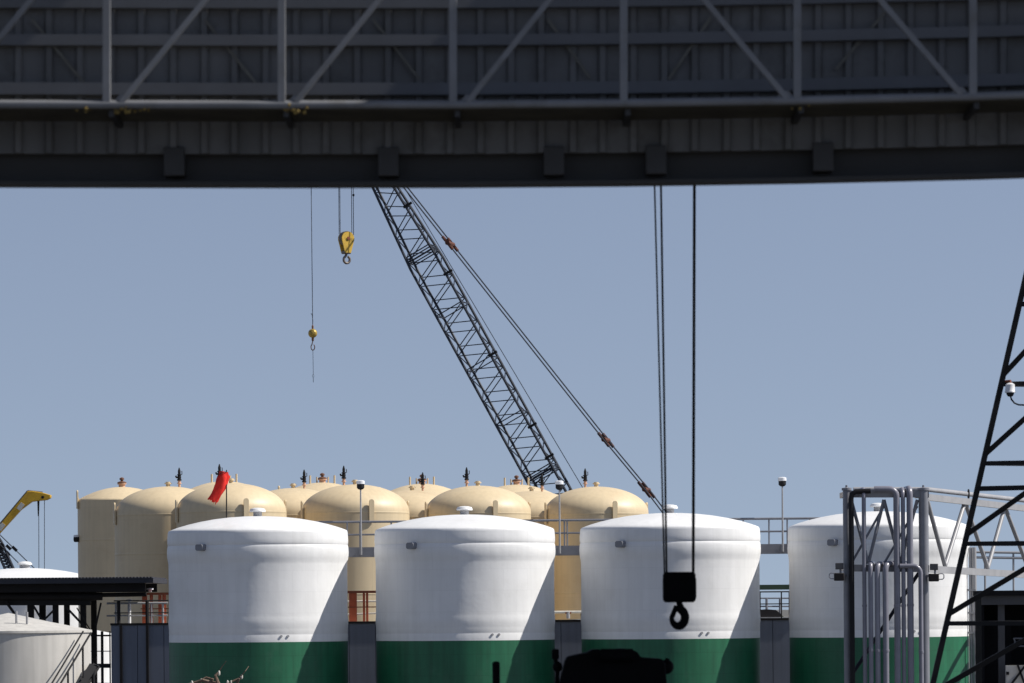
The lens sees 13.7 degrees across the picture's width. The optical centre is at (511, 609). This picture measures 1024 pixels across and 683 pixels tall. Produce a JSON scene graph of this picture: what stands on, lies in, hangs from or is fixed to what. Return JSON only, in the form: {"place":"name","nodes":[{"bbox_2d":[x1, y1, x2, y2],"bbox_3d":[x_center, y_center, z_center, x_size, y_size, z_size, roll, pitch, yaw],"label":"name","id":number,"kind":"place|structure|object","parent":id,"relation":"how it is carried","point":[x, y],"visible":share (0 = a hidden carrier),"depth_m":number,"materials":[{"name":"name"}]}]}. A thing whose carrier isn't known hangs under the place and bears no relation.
{"place":"outdoors","nodes":[
{"label":"outdoors","id":0,"kind":"place"},
{"bbox_2d":[0,179,1023,609],"label":"sky","id":1,"kind":"structure","parent":0,"point":[852,335],"materials":[{"name":"blue"}]},
{"bbox_2d":[552,648,673,682],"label":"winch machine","id":2,"kind":"object","parent":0,"point":[620,665],"visible":1,"depth_m":56.70,"materials":[{"name":"black metal"}]},
{"bbox_2d":[654,186,695,629],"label":"hook block","id":3,"kind":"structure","parent":0,"point":[679,588],"depth_m":59.98,"materials":[{"name":"black metal"}]},
{"bbox_2d":[760,585,788,589],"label":"pipe bridge","id":4,"kind":"structure","parent":0,"point":[774,587],"depth_m":239.80,"materials":[{"name":"green metal"}]},
{"bbox_2d":[777,610,969,682],"bbox_3d":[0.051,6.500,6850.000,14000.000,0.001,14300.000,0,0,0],"label":"ground","id":5,"kind":"structure","parent":0,"point":[785,613],"depth_m":3602.28,"materials":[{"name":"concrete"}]},
{"bbox_2d":[0,535,33,568],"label":"lattice crane","id":6,"kind":"object","parent":5,"relation":"on","point":[5,554],"visible":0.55,"depth_m":384.88,"materials":[{"name":"black metal"}]},
{"bbox_2d":[0,490,51,568],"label":"jib crane","id":7,"kind":"object","parent":5,"relation":"on","point":[28,497],"visible":0.94,"depth_m":399.45,"materials":[{"name":"yellow paint"}]},
{"bbox_2d":[0,561,77,626],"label":"white storage tank","id":8,"kind":"object","parent":5,"relation":"on","point":[24,570],"visible":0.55,"depth_m":356.70,"materials":[{"name":"metal"}]},
{"bbox_2d":[0,611,91,682],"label":"grey storage tank","id":9,"kind":"object","parent":5,"relation":"on","point":[33,650],"visible":0.93,"depth_m":147.65,"materials":[{"name":"metal"}]},
{"bbox_2d":[51,631,99,682],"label":"stair","id":10,"kind":"object","parent":5,"relation":"on","point":[89,673],"visible":1,"depth_m":148.44,"materials":[{"name":"grey metal"}]},
{"bbox_2d":[0,577,166,682],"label":"canopy","id":11,"kind":"object","parent":5,"relation":"on","point":[55,592],"visible":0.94,"depth_m":197.03,"materials":[{"name":"black metal"}]},
{"bbox_2d":[91,631,110,682],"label":"steel frame","id":12,"kind":"object","parent":5,"relation":"on","point":[102,665],"visible":0.63,"depth_m":197.96,"materials":[{"name":"white metal"}]},
{"bbox_2d":[97,630,111,682],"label":"white storage tank","id":13,"kind":"object","parent":5,"relation":"on","point":[106,661],"visible":0.1,"depth_m":212.50,"materials":[{"name":"metal"}]},
{"bbox_2d":[76,477,141,631],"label":"beige storage tank","id":14,"kind":"object","parent":5,"relation":"on","point":[96,543],"visible":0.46,"depth_m":310.19,"materials":[{"name":"metal"}]},
{"bbox_2d":[73,535,78,541],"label":"bracket lamp","id":15,"kind":"object","parent":14,"relation":"attached to","point":[76,538],"visible":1,"depth_m":311.82,"materials":[{"name":"black paint"}]},
{"bbox_2d":[113,468,193,622],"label":"beige storage tank","id":16,"kind":"object","parent":5,"relation":"on","point":[144,523],"visible":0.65,"depth_m":255.89,"materials":[{"name":"metal"}]},
{"bbox_2d":[180,474,242,489],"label":"beige storage tank","id":17,"kind":"object","parent":5,"relation":"on","point":[203,485],"visible":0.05,"depth_m":310.07,"materials":[{"name":"metal"}]},
{"bbox_2d":[190,663,248,682],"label":"bare tree","id":18,"kind":"object","parent":5,"relation":"on","point":[204,680],"visible":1,"depth_m":119.93,"materials":[{"name":"brown plant"}]},
{"bbox_2d":[175,464,286,527],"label":"beige storage tank","id":19,"kind":"object","parent":5,"relation":"on","point":[195,506],"visible":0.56,"depth_m":250.64,"materials":[{"name":"metal"}]},
{"bbox_2d":[167,508,348,682],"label":"white storage tank","id":20,"kind":"object","parent":5,"relation":"on","point":[264,599],"visible":1,"depth_m":184.12,"materials":[{"name":"metal"}]},
{"bbox_2d":[208,470,229,517],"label":"windsock","id":21,"kind":"object","parent":20,"relation":"on","point":[221,482],"visible":0.98,"depth_m":186.89,"materials":[{"name":"fabric"}]},
{"bbox_2d":[271,470,319,518],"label":"beige storage tank","id":22,"kind":"object","parent":5,"relation":"on","point":[293,496],"visible":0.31,"depth_m":261.65,"materials":[{"name":"metal"}]},
{"bbox_2d":[278,473,340,490],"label":"beige storage tank","id":23,"kind":"object","parent":5,"relation":"on","point":[322,484],"visible":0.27,"depth_m":314.86,"materials":[{"name":"metal"}]},
{"bbox_2d":[301,466,409,620],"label":"beige storage tank","id":24,"kind":"object","parent":5,"relation":"on","point":[339,503],"visible":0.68,"depth_m":254.50,"materials":[{"name":"metal"}]},
{"bbox_2d":[394,472,438,519],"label":"beige storage tank","id":25,"kind":"object","parent":5,"relation":"on","point":[417,499],"visible":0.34,"depth_m":268.66,"materials":[{"name":"metal"}]},
{"bbox_2d":[391,474,450,493],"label":"beige storage tank","id":26,"kind":"object","parent":5,"relation":"on","point":[434,488],"visible":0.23,"depth_m":319.48,"materials":[{"name":"metal"}]},
{"bbox_2d":[110,618,789,682],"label":"containment wall","id":27,"kind":"structure","parent":5,"relation":"on","point":[139,652],"depth_m":197.00,"materials":[{"name":"blue-grey painted metal"},{"name":"pale concrete"},{"name":"steel"}]},
{"bbox_2d":[107,602,167,622],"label":"railing","id":28,"kind":"object","parent":27,"relation":"on","point":[151,615],"visible":1,"depth_m":197.56,"materials":[{"name":"grey metal"}]},
{"bbox_2d":[114,600,168,622],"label":"railing","id":29,"kind":"object","parent":27,"relation":"on","point":[146,612],"visible":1,"depth_m":196.97,"materials":[{"name":"metal"}]},
{"bbox_2d":[141,592,168,622],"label":"orange rack","id":30,"kind":"object","parent":27,"relation":"on","point":[161,595],"visible":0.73,"depth_m":198.34,"materials":[{"name":"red metal"}]},
{"bbox_2d":[347,591,375,620],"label":"orange rack","id":31,"kind":"object","parent":27,"relation":"on","point":[352,607],"visible":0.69,"depth_m":198.34,"materials":[{"name":"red metal"}]},
{"bbox_2d":[348,600,375,614],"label":"pipe run","id":32,"kind":"object","parent":27,"relation":"on","point":[365,601],"visible":0.17,"depth_m":199.56,"materials":[{"name":"metal"}]},
{"bbox_2d":[555,611,580,619],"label":"pipe run","id":33,"kind":"object","parent":27,"relation":"on","point":[567,613],"visible":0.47,"depth_m":199.54,"materials":[{"name":"metal"}]},
{"bbox_2d":[760,591,788,617],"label":"railing","id":34,"kind":"object","parent":27,"relation":"on","point":[781,603],"visible":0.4,"depth_m":197.13,"materials":[{"name":"metal"}]},
{"bbox_2d":[374,506,555,682],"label":"white storage tank","id":35,"kind":"object","parent":5,"relation":"on","point":[464,596],"visible":1,"depth_m":184.12,"materials":[{"name":"white metal"}]},
{"bbox_2d":[425,467,530,518],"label":"beige storage tank","id":36,"kind":"object","parent":5,"relation":"on","point":[486,500],"visible":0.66,"depth_m":259.70,"materials":[{"name":"metal"}]},
{"bbox_2d":[492,661,499,682],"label":"post","id":37,"kind":"object","parent":5,"relation":"on","point":[495,671],"visible":1,"depth_m":56.96,"materials":[{"name":"black metal"}]},
{"bbox_2d":[0,0,1023,187],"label":"conveyor gallery","id":38,"kind":"object","parent":5,"relation":"on","point":[346,93],"visible":1,"depth_m":41.03,"materials":[{"name":"grey paint"}]},
{"bbox_2d":[372,188,664,511],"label":"crawler crane","id":39,"kind":"object","parent":5,"relation":"on","point":[435,249],"visible":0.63,"depth_m":351.40,"materials":[{"name":"black metal"}]},
{"bbox_2d":[308,188,316,381],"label":"headache ball","id":40,"kind":"object","parent":39,"relation":"hanging from","point":[312,333],"visible":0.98,"depth_m":353.47,"materials":[{"name":"metal"}]},
{"bbox_2d":[338,188,353,263],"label":"hook block","id":41,"kind":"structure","parent":39,"relation":"hanging from","point":[346,240],"depth_m":353.32,"materials":[{"name":"yellow paint"}]},
{"bbox_2d":[498,475,550,492],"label":"beige storage tank","id":42,"kind":"object","parent":5,"relation":"on","point":[516,486],"visible":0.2,"depth_m":323.94,"materials":[{"name":"metal"}]},
{"bbox_2d":[516,473,557,524],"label":"beige storage tank","id":43,"kind":"object","parent":5,"relation":"on","point":[537,499],"visible":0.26,"depth_m":272.68,"materials":[{"name":"metal"}]},
{"bbox_2d":[544,468,648,619],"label":"beige storage tank","id":44,"kind":"object","parent":5,"relation":"on","point":[594,502],"visible":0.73,"depth_m":263.42,"materials":[{"name":"metal"}]},
{"bbox_2d":[579,504,760,682],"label":"white storage tank","id":45,"kind":"object","parent":5,"relation":"on","point":[624,605],"visible":0.93,"depth_m":184.17,"materials":[{"name":"white metal"}]},
{"bbox_2d":[316,517,819,556],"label":"catwalk","id":46,"kind":"object","parent":45,"relation":"attached to","point":[768,548],"visible":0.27,"depth_m":191.97,"materials":[{"name":"grey metal"}]},
{"bbox_2d":[356,480,364,554],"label":"lamp post","id":47,"kind":"object","parent":46,"relation":"attached to","point":[360,484],"visible":1,"depth_m":191.81,"materials":[{"name":"grey metal"}]},
{"bbox_2d":[555,481,563,552],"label":"lamp post","id":48,"kind":"object","parent":46,"relation":"attached to","point":[559,485],"visible":1,"depth_m":191.81,"materials":[{"name":"grey metal"}]},
{"bbox_2d":[778,477,785,551],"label":"lamp post","id":49,"kind":"object","parent":46,"relation":"attached to","point":[781,481],"visible":1,"depth_m":191.81,"materials":[{"name":"grey metal"}]},
{"bbox_2d":[761,609,788,617],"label":"pump skid","id":50,"kind":"object","parent":5,"relation":"on","point":[767,613],"visible":0.21,"depth_m":231.40,"materials":[{"name":"metal"}]},
{"bbox_2d":[761,597,788,612],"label":"railing","id":51,"kind":"object","parent":5,"relation":"on","point":[766,606],"visible":0.26,"depth_m":299.94,"materials":[{"name":"grey metal"}]},
{"bbox_2d":[848,488,870,682],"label":"drop pipe","id":52,"kind":"object","parent":5,"relation":"on","point":[851,582],"visible":1,"depth_m":159.59,"materials":[{"name":"grey metal"}]},
{"bbox_2d":[859,487,866,682],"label":"drop pipe","id":53,"kind":"object","parent":5,"relation":"on","point":[864,597],"visible":0.98,"depth_m":159.58,"materials":[{"name":"grey metal"}]},
{"bbox_2d":[868,561,875,682],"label":"drop pipe","id":54,"kind":"object","parent":5,"relation":"on","point":[870,610],"visible":1,"depth_m":159.43,"materials":[{"name":"grey metal"}]},
{"bbox_2d":[787,503,968,682],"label":"white storage tank","id":55,"kind":"object","parent":5,"relation":"on","point":[816,597],"visible":0.68,"depth_m":184.55,"materials":[{"name":"white metal"}]},
{"bbox_2d":[967,547,976,682],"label":"standpipe","id":56,"kind":"object","parent":55,"relation":"attached to","point":[972,578],"visible":0.78,"depth_m":186.43,"materials":[{"name":"grey metal"}]},
{"bbox_2d":[875,561,884,682],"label":"drop pipe","id":57,"kind":"object","parent":5,"relation":"on","point":[879,564],"visible":0.99,"depth_m":159.42,"materials":[{"name":"grey metal"}]},
{"bbox_2d":[874,486,900,682],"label":"drop pipe","id":58,"kind":"object","parent":5,"relation":"on","point":[897,604],"visible":1,"depth_m":159.55,"materials":[{"name":"grey metal"}]},
{"bbox_2d":[882,561,906,682],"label":"drop pipe","id":59,"kind":"object","parent":5,"relation":"on","point":[885,581],"visible":0.98,"depth_m":159.41,"materials":[{"name":"grey metal"}]},
{"bbox_2d":[897,487,905,682],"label":"drop pipe","id":60,"kind":"object","parent":5,"relation":"on","point":[903,579],"visible":0.97,"depth_m":159.58,"materials":[{"name":"grey metal"}]},
{"bbox_2d":[903,485,913,682],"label":"drop pipe","id":61,"kind":"object","parent":5,"relation":"on","point":[910,588],"visible":0.98,"depth_m":159.55,"materials":[{"name":"grey metal"}]},
{"bbox_2d":[900,564,923,682],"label":"drop pipe","id":62,"kind":"object","parent":5,"relation":"on","point":[918,568],"visible":1,"depth_m":159.47,"materials":[{"name":"grey metal"}]},
{"bbox_2d":[840,485,1023,682],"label":"pipe rack","id":63,"kind":"object","parent":5,"relation":"on","point":[923,496],"visible":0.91,"depth_m":159.95,"materials":[{"name":"grey metal"}]},
{"bbox_2d":[829,563,846,580],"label":"floodlight","id":64,"kind":"object","parent":63,"relation":"attached to","point":[840,575],"visible":1,"depth_m":159.58,"materials":[{"name":"metal"}]},
{"bbox_2d":[926,564,943,581],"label":"floodlight","id":65,"kind":"object","parent":63,"relation":"attached to","point":[934,577],"visible":1,"depth_m":159.58,"materials":[{"name":"metal"}]},
{"bbox_2d":[930,273,1023,682],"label":"lattice mast","id":66,"kind":"object","parent":5,"relation":"on","point":[1007,368],"visible":1,"depth_m":99.88,"materials":[{"name":"black metal"}]},
{"bbox_2d":[1005,380,1023,405],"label":"security camera","id":67,"kind":"object","parent":66,"relation":"attached to","point":[1010,391],"visible":1,"depth_m":99.69,"materials":[{"name":"white plastic"}]},
{"bbox_2d":[976,551,1021,589],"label":"walkway railing","id":68,"kind":"object","parent":5,"relation":"on","point":[1003,552],"visible":0.43,"depth_m":204.96,"materials":[{"name":"grey metal"}]},
{"bbox_2d":[1005,664,1023,682],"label":"tank","id":69,"kind":"object","parent":5,"relation":"on","point":[1014,673],"visible":1,"depth_m":165.25,"materials":[{"name":"grey paint"}]},
{"bbox_2d":[973,590,1023,682],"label":"open shed","id":70,"kind":"structure","parent":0,"point":[1006,605],"depth_m":167.20,"materials":[{"name":"grey metal"}]}
]}

